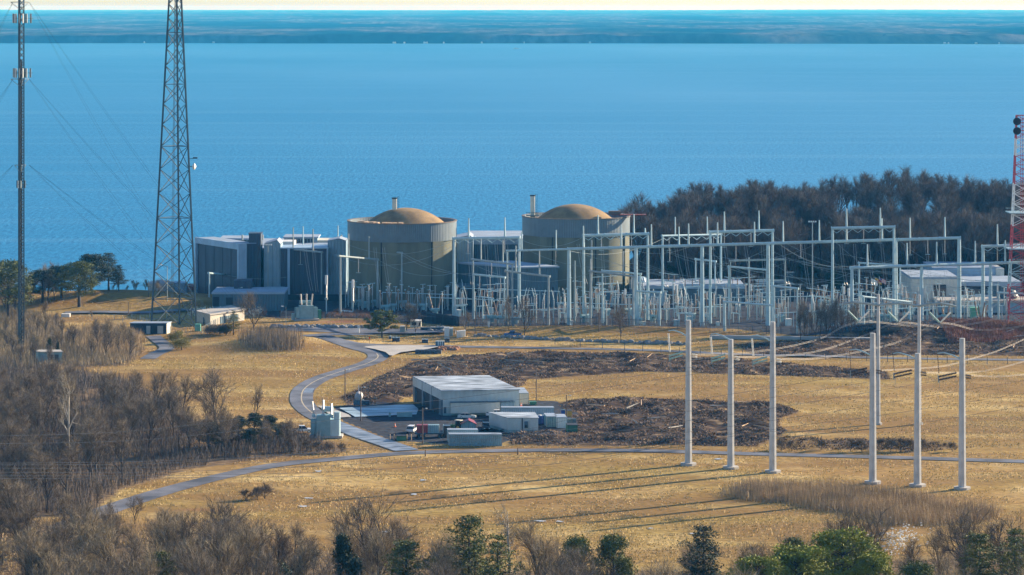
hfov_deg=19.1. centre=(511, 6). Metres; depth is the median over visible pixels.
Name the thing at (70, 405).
bare tree
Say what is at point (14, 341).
bare tree
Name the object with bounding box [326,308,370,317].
rusty scrub
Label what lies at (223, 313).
white guard building
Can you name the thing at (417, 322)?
gatehouse
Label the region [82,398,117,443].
bare tree
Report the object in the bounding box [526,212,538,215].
stack platform
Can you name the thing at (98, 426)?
bare tree
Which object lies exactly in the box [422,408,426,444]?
utility pole
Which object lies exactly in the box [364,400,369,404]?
generator box
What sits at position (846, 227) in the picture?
gantry
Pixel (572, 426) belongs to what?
skip
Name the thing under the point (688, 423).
transmission pole
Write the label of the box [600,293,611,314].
circuit breaker
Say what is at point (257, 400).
bare tree
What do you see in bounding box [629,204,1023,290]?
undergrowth
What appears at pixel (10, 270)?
pine tree
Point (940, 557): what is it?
bare tree
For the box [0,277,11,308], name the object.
bare tree
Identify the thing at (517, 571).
bare tree
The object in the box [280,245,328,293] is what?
second turbine block
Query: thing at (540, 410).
shipping container
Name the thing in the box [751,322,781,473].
transmission pole
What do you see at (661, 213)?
bare tree
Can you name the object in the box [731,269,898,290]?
bus wire
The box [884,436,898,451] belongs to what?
shrub
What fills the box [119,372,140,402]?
bare tree
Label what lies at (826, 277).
cedar tree
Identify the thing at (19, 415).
bare tree
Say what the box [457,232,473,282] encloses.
light annex tower
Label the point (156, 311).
gatehouse road
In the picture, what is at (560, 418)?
shipping container
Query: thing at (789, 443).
shrub
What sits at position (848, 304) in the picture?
bus support
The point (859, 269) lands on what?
bus wire
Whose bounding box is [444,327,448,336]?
equipment cabinet
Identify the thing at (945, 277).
bus wire
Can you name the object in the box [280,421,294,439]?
bare tree
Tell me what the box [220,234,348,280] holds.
machine hall
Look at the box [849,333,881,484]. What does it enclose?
transmission pole
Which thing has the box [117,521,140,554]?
bare tree
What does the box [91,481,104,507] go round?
bare tree
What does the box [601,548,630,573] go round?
bare tree
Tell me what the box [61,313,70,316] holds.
parked truck
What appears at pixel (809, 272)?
cedar tree
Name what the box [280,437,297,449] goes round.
shrub
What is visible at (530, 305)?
disconnect switch
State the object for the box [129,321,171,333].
radio hut
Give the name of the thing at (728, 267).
gantry
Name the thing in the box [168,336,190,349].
shrub
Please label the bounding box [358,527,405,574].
bare tree
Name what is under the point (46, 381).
bare tree
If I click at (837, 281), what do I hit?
cedar tree
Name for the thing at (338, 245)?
gabled end block
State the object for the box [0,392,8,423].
bare tree
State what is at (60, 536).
bare tree
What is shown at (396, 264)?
bus wire
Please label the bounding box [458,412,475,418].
parked car
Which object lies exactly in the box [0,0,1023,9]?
sky
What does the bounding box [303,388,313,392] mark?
frosty road bend
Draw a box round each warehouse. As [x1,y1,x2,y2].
[413,375,519,415]
[901,270,956,306]
[923,262,1003,275]
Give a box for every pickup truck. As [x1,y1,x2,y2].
[292,425,310,432]
[504,331,521,336]
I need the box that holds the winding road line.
[301,354,378,412]
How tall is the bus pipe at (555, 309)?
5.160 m
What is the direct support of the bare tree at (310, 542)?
on the ground at (536, 491)
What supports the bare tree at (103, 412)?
on the ground at (536, 491)
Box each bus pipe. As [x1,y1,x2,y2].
[382,292,451,308]
[426,297,503,314]
[461,288,559,308]
[513,307,603,317]
[559,302,631,321]
[641,306,722,323]
[717,296,836,316]
[778,310,845,326]
[867,305,980,321]
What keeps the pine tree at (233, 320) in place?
on the ground at (536, 491)
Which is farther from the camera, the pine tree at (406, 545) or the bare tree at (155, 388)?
the bare tree at (155, 388)
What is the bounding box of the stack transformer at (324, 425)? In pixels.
[309,399,342,437]
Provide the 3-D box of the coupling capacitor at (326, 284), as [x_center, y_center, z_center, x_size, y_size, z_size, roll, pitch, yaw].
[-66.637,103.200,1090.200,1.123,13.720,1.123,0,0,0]
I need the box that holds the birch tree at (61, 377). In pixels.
[57,363,80,475]
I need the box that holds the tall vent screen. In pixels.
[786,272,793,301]
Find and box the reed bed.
[721,473,1003,526]
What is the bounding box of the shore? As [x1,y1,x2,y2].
[0,9,1023,43]
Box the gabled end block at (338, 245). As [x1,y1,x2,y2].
[328,236,347,293]
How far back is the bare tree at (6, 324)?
1010.34 m
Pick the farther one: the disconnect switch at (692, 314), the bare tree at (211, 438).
the disconnect switch at (692, 314)
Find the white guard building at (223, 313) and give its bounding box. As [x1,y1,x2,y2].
[197,305,246,324]
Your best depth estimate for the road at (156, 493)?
738.91 m
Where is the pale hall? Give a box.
[470,231,522,261]
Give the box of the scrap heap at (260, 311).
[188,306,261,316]
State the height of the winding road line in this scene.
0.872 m
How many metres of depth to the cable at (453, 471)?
625.72 m
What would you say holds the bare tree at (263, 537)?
on the ground at (536, 491)
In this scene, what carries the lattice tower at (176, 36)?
on the ground at (536, 491)
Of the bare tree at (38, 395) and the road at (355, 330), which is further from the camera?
the road at (355, 330)
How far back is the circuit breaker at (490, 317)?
1056.71 m
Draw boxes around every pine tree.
[0,259,36,318]
[25,269,64,302]
[49,265,74,297]
[53,260,102,306]
[76,253,113,293]
[97,252,123,289]
[108,265,130,290]
[153,550,178,574]
[225,310,242,334]
[362,309,398,337]
[381,537,437,574]
[439,513,496,574]
[460,532,530,574]
[554,534,601,574]
[593,531,638,574]
[672,524,726,574]
[719,553,794,574]
[758,541,848,574]
[776,537,803,572]
[811,526,882,574]
[849,550,896,574]
[897,560,936,574]
[955,531,1006,574]
[981,526,1023,574]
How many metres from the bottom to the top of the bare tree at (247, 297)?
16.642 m
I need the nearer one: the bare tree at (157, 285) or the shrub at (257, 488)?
the shrub at (257, 488)
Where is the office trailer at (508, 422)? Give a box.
[488,412,538,432]
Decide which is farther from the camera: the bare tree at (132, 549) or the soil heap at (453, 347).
the soil heap at (453, 347)
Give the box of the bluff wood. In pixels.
[619,162,1023,291]
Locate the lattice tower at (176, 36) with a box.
[151,0,197,327]
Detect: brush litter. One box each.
[344,349,889,405]
[505,396,797,445]
[737,319,1023,355]
[777,435,973,452]
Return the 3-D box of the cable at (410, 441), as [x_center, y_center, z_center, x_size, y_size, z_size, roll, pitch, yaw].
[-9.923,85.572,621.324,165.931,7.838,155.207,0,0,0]
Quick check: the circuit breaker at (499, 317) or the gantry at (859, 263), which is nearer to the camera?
the circuit breaker at (499, 317)
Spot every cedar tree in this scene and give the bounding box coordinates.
[46,337,52,349]
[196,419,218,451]
[215,424,231,450]
[231,414,248,447]
[242,427,257,445]
[245,412,263,435]
[259,414,281,443]
[271,559,293,574]
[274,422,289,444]
[330,531,356,574]
[346,555,365,574]
[664,261,669,278]
[667,265,676,278]
[675,258,684,273]
[677,271,684,278]
[704,266,713,278]
[716,268,726,278]
[733,261,743,279]
[757,253,770,274]
[797,256,808,280]
[804,265,816,286]
[813,263,823,284]
[823,273,829,287]
[827,267,840,289]
[838,273,846,288]
[843,267,848,277]
[854,275,861,292]
[871,268,886,291]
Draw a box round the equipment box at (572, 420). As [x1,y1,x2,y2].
[567,418,575,422]
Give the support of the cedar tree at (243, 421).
on the ground at (536, 491)
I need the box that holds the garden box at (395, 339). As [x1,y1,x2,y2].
[392,337,399,341]
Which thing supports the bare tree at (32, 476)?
on the ground at (536, 491)
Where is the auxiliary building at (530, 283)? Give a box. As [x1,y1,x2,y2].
[457,260,558,307]
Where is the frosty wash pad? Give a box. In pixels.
[340,404,417,416]
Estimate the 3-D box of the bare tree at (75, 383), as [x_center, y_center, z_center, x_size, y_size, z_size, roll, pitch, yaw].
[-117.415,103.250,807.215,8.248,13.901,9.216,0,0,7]
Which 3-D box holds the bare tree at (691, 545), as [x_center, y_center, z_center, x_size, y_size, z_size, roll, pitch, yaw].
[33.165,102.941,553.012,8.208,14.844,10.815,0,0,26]
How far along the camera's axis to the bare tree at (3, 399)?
760.28 m
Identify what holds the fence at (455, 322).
on the ground at (536, 491)
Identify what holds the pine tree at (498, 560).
on the ground at (536, 491)
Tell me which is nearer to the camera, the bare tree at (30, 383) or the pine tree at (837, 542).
the pine tree at (837, 542)
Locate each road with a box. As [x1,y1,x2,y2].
[45,448,1023,527]
[65,309,201,312]
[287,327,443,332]
[290,335,418,450]
[304,333,377,335]
[348,340,1023,360]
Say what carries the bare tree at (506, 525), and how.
on the ground at (536, 491)
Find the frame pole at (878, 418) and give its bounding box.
[842,290,956,424]
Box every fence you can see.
[61,313,178,320]
[125,317,218,332]
[280,310,709,329]
[418,311,458,325]
[557,339,1007,363]
[710,315,1022,334]
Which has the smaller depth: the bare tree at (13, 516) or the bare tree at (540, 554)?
the bare tree at (540, 554)
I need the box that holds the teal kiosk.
[970,307,978,318]
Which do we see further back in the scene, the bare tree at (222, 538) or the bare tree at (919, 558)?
the bare tree at (919, 558)
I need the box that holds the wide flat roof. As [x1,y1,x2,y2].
[933,296,1023,312]
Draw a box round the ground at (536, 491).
[0,223,1023,574]
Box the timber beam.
[415,349,441,353]
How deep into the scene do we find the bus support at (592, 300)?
1076.35 m
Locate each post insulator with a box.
[348,281,354,308]
[427,285,432,309]
[447,286,449,309]
[535,294,537,322]
[584,294,587,321]
[597,282,600,309]
[626,297,631,324]
[643,293,645,320]
[719,295,722,322]
[786,296,789,317]
[871,299,873,322]
[949,294,953,316]
[1003,287,1006,313]
[1006,297,1008,320]
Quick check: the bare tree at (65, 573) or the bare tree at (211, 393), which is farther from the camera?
the bare tree at (211, 393)
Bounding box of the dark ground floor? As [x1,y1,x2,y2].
[457,283,505,306]
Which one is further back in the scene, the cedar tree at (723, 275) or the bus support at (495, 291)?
the cedar tree at (723, 275)
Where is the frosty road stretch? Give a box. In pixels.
[341,422,417,450]
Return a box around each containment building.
[347,196,456,306]
[522,195,629,301]
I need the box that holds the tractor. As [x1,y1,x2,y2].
[450,419,462,427]
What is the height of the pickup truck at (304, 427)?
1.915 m
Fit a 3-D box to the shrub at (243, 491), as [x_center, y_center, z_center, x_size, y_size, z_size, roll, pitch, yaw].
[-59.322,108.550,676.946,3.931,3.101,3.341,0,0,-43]
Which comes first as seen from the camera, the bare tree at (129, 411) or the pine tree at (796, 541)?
the pine tree at (796, 541)
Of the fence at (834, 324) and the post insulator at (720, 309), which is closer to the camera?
the fence at (834, 324)
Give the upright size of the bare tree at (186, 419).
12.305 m
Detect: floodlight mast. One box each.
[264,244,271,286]
[808,221,816,293]
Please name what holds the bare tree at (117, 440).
on the ground at (536, 491)
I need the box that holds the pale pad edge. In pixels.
[317,405,350,417]
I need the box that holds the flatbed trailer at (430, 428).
[415,424,442,437]
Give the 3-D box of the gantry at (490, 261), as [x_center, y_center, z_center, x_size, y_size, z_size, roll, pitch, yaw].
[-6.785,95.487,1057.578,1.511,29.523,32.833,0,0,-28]
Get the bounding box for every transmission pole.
[667,320,697,465]
[710,333,739,469]
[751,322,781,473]
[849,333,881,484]
[893,352,926,487]
[937,338,970,489]
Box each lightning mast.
[574,261,575,322]
[591,240,592,297]
[748,258,749,316]
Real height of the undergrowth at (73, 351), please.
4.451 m
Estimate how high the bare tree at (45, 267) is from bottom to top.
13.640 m
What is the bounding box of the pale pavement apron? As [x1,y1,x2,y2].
[365,345,437,355]
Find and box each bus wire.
[328,246,452,264]
[464,259,588,281]
[605,259,751,288]
[634,264,768,294]
[636,259,783,278]
[671,252,819,287]
[697,258,836,280]
[702,236,830,259]
[714,255,847,283]
[715,263,909,290]
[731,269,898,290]
[760,254,933,275]
[769,260,858,296]
[772,235,914,271]
[784,257,957,276]
[803,264,999,290]
[818,268,980,287]
[854,274,1023,311]
[860,257,1023,281]
[890,262,1019,282]
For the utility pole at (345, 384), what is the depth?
846.09 m
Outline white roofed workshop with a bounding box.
[638,279,744,304]
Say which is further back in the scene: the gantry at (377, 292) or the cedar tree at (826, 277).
the cedar tree at (826, 277)
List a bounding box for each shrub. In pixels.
[163,330,184,341]
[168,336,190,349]
[204,324,216,333]
[216,324,234,334]
[239,488,252,499]
[249,486,264,499]
[258,483,276,498]
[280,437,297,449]
[299,437,311,449]
[311,439,324,450]
[322,441,333,452]
[336,442,347,451]
[776,438,785,449]
[786,440,798,450]
[815,438,829,449]
[841,437,858,451]
[852,437,868,450]
[876,436,890,449]
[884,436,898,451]
[892,436,910,449]
[903,437,913,449]
[921,437,928,449]
[946,441,957,451]
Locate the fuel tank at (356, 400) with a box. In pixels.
[353,385,363,404]
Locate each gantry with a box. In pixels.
[207,272,226,296]
[292,227,322,293]
[302,226,338,244]
[337,234,378,313]
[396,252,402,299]
[452,217,520,317]
[470,239,514,325]
[472,274,505,318]
[504,246,550,325]
[506,230,566,270]
[567,217,961,325]
[582,214,649,321]
[589,251,634,324]
[601,269,641,323]
[636,290,661,325]
[661,217,721,305]
[694,258,716,282]
[708,210,773,322]
[723,300,772,330]
[727,265,765,318]
[729,258,785,318]
[772,285,798,333]
[831,208,895,325]
[849,240,1023,325]
[858,262,901,304]
[861,295,911,323]
[981,224,1023,316]
[997,291,1023,317]
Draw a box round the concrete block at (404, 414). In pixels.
[397,412,409,416]
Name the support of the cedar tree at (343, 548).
on the ground at (536, 491)
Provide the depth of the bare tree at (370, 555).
552.90 m
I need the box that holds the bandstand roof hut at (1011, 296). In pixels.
[1000,289,1018,298]
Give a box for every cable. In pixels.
[0,361,770,443]
[0,381,1018,472]
[0,406,1020,478]
[10,362,720,435]
[55,378,827,462]
[57,382,865,464]
[137,377,958,467]
[139,393,1023,475]
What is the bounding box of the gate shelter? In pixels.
[400,326,404,331]
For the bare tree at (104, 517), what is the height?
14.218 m
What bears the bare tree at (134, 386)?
on the ground at (536, 491)
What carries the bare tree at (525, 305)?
on the ground at (536, 491)
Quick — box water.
[0,43,1023,290]
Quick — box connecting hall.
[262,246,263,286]
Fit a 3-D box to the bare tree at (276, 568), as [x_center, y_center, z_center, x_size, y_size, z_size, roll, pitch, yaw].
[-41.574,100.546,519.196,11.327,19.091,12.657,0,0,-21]
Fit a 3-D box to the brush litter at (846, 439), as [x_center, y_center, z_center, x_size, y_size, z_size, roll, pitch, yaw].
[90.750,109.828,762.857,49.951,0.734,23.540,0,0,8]
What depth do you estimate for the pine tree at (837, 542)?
529.77 m
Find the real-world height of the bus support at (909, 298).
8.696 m
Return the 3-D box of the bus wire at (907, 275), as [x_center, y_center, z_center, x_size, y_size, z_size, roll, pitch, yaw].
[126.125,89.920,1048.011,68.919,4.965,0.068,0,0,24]
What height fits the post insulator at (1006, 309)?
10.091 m
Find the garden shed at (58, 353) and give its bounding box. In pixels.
[36,350,61,362]
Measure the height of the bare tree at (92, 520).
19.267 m
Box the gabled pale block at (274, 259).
[264,237,282,286]
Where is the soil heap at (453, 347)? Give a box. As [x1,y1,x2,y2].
[436,345,460,350]
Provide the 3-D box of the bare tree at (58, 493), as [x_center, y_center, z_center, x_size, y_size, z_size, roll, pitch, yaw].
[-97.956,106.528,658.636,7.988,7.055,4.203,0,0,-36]
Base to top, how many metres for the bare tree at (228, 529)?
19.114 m
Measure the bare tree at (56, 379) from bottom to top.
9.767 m
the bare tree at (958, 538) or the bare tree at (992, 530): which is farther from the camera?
the bare tree at (958, 538)
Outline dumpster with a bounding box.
[435,341,444,345]
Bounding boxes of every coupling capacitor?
[325,275,327,312]
[351,280,353,311]
[675,285,677,316]
[847,288,849,316]
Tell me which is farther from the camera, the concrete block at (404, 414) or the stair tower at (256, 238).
the stair tower at (256, 238)
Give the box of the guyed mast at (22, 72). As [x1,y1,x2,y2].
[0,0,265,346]
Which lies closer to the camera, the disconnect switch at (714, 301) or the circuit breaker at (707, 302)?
the disconnect switch at (714, 301)
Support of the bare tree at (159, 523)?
on the ground at (536, 491)
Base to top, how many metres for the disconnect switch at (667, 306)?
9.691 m
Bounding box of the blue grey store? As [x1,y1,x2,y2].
[754,279,783,302]
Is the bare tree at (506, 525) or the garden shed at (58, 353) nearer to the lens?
the bare tree at (506, 525)
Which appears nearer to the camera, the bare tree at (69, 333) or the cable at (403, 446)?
the cable at (403, 446)
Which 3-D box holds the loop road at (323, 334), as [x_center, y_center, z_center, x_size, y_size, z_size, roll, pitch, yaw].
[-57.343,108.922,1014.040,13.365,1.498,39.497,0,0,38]
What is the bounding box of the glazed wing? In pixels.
[961,276,1019,295]
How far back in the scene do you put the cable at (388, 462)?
609.54 m
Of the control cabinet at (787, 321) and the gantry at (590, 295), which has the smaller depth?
the gantry at (590, 295)
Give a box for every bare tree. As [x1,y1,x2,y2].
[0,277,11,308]
[0,317,12,329]
[0,327,8,346]
[0,369,6,391]
[0,383,7,423]
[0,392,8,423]
[0,398,24,454]
[0,418,25,468]
[0,434,22,471]
[0,462,22,500]
[0,475,42,559]
[0,491,47,555]
[0,500,16,562]
[0,530,13,572]
[0,530,60,574]
[0,533,18,566]
[1,374,25,408]
[1,496,43,569]
[2,386,42,442]
[2,430,39,483]
[3,328,20,357]
[3,517,65,574]
[4,479,37,533]
[5,477,34,513]
[8,368,36,392]
[9,306,17,322]
[10,366,41,405]
[10,411,34,455]
[12,405,27,426]
[14,531,103,574]
[15,344,26,358]
[16,442,56,492]
[18,533,85,574]
[19,385,47,427]
[21,424,51,481]
[21,445,68,512]
[22,380,51,441]
[25,544,72,574]
[26,398,53,450]
[26,405,49,427]
[27,331,40,353]
[28,341,41,360]
[28,513,78,569]
[30,310,41,328]
[30,367,52,410]
[32,379,63,427]
[33,357,64,393]
[35,360,50,384]
[36,263,48,295]
[38,300,52,314]
[40,312,53,331]
[43,275,55,303]
[43,343,55,361]
[43,434,84,494]
[44,486,72,505]
[47,495,75,520]
[48,327,61,348]
[48,512,73,559]
[50,312,60,323]
[50,323,60,334]
[51,371,62,398]
[51,431,80,473]
[52,499,107,550]
[53,501,97,548]
[53,567,88,574]
[54,377,84,422]
[55,316,65,335]
[56,386,79,410]
[56,491,70,516]
[58,409,76,434]
[59,373,82,400]
[59,394,82,435]
[60,503,106,572]
[61,361,85,387]
[61,545,103,574]
[62,347,69,360]
[62,517,105,572]
[64,323,80,343]
[65,328,71,342]
[65,558,97,574]
[66,514,126,574]
[68,413,109,481]
[69,418,94,459]
[78,428,104,485]
[80,410,110,476]
[81,520,128,574]
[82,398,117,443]
[87,337,97,352]
[88,321,102,344]
[89,317,99,336]
[90,367,115,417]
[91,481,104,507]
[93,506,123,549]
[93,546,147,574]
[94,373,112,400]
[94,556,124,574]
[95,401,109,439]
[96,422,113,466]
[97,377,125,408]
[98,318,120,344]
[99,379,125,430]
[99,509,126,551]
[100,330,116,356]
[101,416,138,484]
[101,499,117,516]
[103,403,126,436]
[108,373,142,428]
[108,384,139,438]
[109,514,125,538]
[112,327,124,349]
[112,392,145,454]
[112,528,165,573]
[115,319,129,342]
[115,399,145,445]
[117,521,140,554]
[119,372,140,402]
[120,548,165,574]
[121,368,145,400]
[122,494,144,523]
[125,325,141,352]
[129,539,177,574]
[132,392,150,427]
[136,396,165,453]
[137,501,177,567]
[138,502,176,545]
[139,510,186,574]
[141,393,162,431]
[146,368,171,409]
[151,370,188,400]
[152,390,173,427]
[155,282,164,295]
[158,386,183,437]
[164,386,182,427]
[165,507,204,559]
[165,538,234,574]
[166,527,210,574]
[167,510,185,519]
[167,530,221,574]
[168,402,188,444]
[169,373,204,407]
[171,509,255,572]
[175,407,201,452]
[177,402,196,435]
[180,544,223,574]
[185,412,214,458]
[187,362,238,421]
[187,515,214,566]
[192,493,256,560]
[194,514,254,574]
[197,414,221,450]
[198,394,224,427]
[200,527,248,574]
[209,516,261,574]
[210,514,269,574]
[212,405,230,423]
[214,412,242,450]
[214,413,236,459]
[229,512,247,550]
[230,288,271,326]
[234,513,283,573]
[235,530,284,574]
[245,547,294,574]
[249,384,262,411]
[256,418,271,448]
[259,420,281,453]
[262,519,294,573]
[273,527,297,566]
[275,416,298,453]
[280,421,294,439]
[281,531,333,574]
[287,520,307,556]
[287,541,317,574]
[297,532,325,574]
[303,543,345,574]
[320,482,427,569]
[323,521,367,573]
[329,519,395,574]
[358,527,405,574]
[359,530,395,573]
[360,565,382,574]
[383,514,413,566]
[391,520,426,573]
[394,301,417,333]
[401,549,470,574]
[408,303,425,333]
[416,533,473,574]
[423,531,464,574]
[437,533,472,572]
[459,310,473,331]
[463,541,490,574]
[490,502,520,574]
[499,564,529,574]
[501,296,512,327]
[502,531,564,574]
[505,514,552,573]
[511,294,535,335]
[534,563,584,574]
[539,546,574,574]
[548,537,618,574]
[557,558,601,574]
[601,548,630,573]
[611,303,627,337]
[625,197,654,271]
[637,547,682,574]
[641,557,677,574]
[643,199,656,216]
[648,556,683,574]
[653,205,669,267]
[675,549,705,574]
[677,534,713,572]
[726,542,760,574]
[726,557,762,574]
[741,541,770,566]
[768,531,815,555]
[774,531,811,546]
[794,300,810,339]
[794,302,813,333]
[802,302,812,335]
[803,304,826,336]
[811,309,828,339]
[814,299,839,333]
[818,502,876,569]
[821,308,829,333]
[827,304,839,332]
[828,296,852,336]
[828,299,846,333]
[835,306,847,336]
[845,305,858,331]
[848,299,859,330]
[849,498,896,559]
[867,522,936,554]
[894,555,910,574]
[902,537,922,568]
[911,553,928,565]
[917,528,953,574]
[924,499,1007,570]
[932,552,980,574]
[945,525,974,554]
[949,539,983,573]
[951,544,971,569]
[980,506,1023,574]
[982,534,1023,574]
[990,531,1008,573]
[1005,549,1023,574]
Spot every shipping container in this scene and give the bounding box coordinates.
[447,428,477,441]
[448,433,501,445]
[501,406,553,414]
[517,387,528,404]
[544,413,555,426]
[555,414,566,427]
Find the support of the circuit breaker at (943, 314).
on the ground at (536, 491)
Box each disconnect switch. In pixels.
[453,290,464,315]
[454,286,467,315]
[456,278,463,309]
[477,290,488,316]
[524,288,534,316]
[541,290,554,317]
[556,288,563,313]
[559,297,566,322]
[611,280,619,306]
[661,294,668,319]
[674,291,682,312]
[676,287,686,319]
[677,281,684,303]
[677,293,690,325]
[684,294,693,324]
[714,286,726,316]
[732,298,740,322]
[873,287,882,313]
[925,292,935,319]
[961,287,968,316]
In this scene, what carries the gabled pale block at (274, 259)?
on the ground at (536, 491)
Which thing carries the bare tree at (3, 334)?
on the ground at (536, 491)
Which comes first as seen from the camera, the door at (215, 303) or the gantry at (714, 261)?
the door at (215, 303)
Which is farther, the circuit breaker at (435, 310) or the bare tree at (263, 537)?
the circuit breaker at (435, 310)
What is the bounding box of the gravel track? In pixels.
[140,335,173,358]
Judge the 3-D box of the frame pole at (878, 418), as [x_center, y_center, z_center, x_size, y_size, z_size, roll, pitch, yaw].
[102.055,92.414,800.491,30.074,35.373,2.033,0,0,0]
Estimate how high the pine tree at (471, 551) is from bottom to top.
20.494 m
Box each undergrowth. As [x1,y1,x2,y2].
[0,302,145,367]
[0,353,340,515]
[0,496,1009,574]
[1,522,999,574]
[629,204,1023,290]
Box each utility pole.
[345,369,349,401]
[360,387,364,420]
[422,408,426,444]
[536,369,536,400]
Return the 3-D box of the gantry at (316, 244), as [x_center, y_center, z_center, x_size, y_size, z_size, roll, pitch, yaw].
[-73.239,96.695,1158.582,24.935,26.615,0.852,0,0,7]
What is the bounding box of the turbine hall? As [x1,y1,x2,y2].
[195,237,255,293]
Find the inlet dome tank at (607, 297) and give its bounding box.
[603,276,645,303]
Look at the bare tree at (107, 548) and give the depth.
539.56 m
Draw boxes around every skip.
[396,435,405,440]
[565,409,571,416]
[566,423,577,431]
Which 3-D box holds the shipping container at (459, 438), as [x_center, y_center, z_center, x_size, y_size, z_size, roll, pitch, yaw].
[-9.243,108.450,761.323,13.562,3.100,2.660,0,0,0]
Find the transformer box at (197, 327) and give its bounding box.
[195,324,200,330]
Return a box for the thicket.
[238,321,304,352]
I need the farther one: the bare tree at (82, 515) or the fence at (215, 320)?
the fence at (215, 320)
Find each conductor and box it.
[734,288,1023,354]
[740,312,1017,357]
[742,288,1021,352]
[746,309,1022,356]
[782,322,1016,358]
[805,324,1021,359]
[888,340,1020,369]
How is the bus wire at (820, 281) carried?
attached to the gantry at (921, 266)
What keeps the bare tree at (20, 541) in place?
on the ground at (536, 491)
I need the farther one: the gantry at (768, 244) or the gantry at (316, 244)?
the gantry at (316, 244)
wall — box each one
[288,294,347,300]
[421,327,443,329]
[710,335,869,339]
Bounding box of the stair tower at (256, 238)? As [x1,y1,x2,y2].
[248,232,262,286]
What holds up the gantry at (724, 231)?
on the ground at (536, 491)
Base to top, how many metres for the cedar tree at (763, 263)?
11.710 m
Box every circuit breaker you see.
[354,286,366,305]
[359,287,371,308]
[379,290,391,311]
[386,289,398,310]
[396,286,409,307]
[404,289,417,309]
[416,289,429,310]
[428,293,441,312]
[484,300,498,322]
[493,301,505,322]
[508,302,520,323]
[578,298,588,322]
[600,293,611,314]
[622,292,631,314]
[635,303,643,324]
[649,298,656,321]
[687,299,697,319]
[704,291,714,312]
[775,299,785,321]
[817,285,825,305]
[876,299,886,321]
[883,300,891,322]
[905,292,915,311]
[936,301,945,317]
[940,298,950,317]
[974,300,985,318]
[978,304,987,317]
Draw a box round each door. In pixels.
[213,297,218,305]
[417,388,421,403]
[425,392,429,408]
[433,396,438,412]
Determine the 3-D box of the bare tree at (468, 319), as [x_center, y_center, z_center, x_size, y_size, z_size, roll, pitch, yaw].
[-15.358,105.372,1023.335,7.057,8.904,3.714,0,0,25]
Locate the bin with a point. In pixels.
(532, 402)
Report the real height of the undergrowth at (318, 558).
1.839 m
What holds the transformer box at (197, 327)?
on the ground at (536, 491)
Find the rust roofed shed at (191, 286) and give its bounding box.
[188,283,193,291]
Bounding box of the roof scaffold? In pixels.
[608,211,646,217]
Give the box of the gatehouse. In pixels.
[410,319,421,326]
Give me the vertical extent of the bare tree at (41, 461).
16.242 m
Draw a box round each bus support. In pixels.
[477,288,495,322]
[486,283,505,312]
[581,290,596,316]
[593,275,617,306]
[594,288,606,312]
[596,282,621,313]
[659,272,677,293]
[680,278,699,302]
[732,277,752,286]
[745,295,758,319]
[752,279,763,302]
[754,285,770,312]
[757,283,765,306]
[809,288,826,315]
[821,290,839,302]
[841,298,857,322]
[857,283,877,316]
[900,291,916,314]
[961,290,972,316]
[962,295,975,306]
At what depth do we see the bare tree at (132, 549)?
532.19 m
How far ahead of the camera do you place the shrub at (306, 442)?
753.68 m
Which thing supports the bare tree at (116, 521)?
on the ground at (536, 491)
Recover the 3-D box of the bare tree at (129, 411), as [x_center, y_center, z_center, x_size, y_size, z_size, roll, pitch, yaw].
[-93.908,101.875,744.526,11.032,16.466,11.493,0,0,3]
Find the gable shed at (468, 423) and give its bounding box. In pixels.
[460,418,476,427]
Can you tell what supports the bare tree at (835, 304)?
on the ground at (536, 491)
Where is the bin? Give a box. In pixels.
[529,401,536,404]
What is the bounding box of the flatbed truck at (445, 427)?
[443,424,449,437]
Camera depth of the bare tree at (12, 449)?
694.97 m
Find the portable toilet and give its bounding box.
[537,414,541,423]
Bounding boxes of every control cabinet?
[456,309,460,315]
[785,318,790,325]
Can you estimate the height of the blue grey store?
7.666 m
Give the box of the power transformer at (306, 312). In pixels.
[291,293,320,320]
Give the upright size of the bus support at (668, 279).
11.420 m
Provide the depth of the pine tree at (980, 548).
537.42 m
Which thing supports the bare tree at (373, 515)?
on the ground at (536, 491)
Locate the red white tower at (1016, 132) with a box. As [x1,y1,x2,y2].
[1003,115,1023,321]
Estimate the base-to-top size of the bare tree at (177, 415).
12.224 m
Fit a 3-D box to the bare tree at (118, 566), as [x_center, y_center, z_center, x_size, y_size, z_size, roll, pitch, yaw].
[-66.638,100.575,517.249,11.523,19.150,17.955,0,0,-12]
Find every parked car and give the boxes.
[406,425,416,432]
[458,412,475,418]
[482,421,489,430]
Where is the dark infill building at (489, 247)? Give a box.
[474,234,522,261]
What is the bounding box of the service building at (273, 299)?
[212,279,288,310]
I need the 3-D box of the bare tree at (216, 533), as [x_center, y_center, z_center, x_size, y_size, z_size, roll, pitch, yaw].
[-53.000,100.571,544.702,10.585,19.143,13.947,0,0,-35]
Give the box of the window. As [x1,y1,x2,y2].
[226,298,232,304]
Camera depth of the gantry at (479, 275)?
1067.31 m
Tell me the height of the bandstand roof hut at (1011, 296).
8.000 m
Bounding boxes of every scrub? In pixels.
[70,320,145,356]
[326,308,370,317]
[937,316,1023,342]
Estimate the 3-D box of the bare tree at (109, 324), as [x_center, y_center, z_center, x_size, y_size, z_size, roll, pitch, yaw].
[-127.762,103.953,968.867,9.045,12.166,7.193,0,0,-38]
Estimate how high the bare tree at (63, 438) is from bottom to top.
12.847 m
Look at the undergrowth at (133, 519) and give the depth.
645.05 m

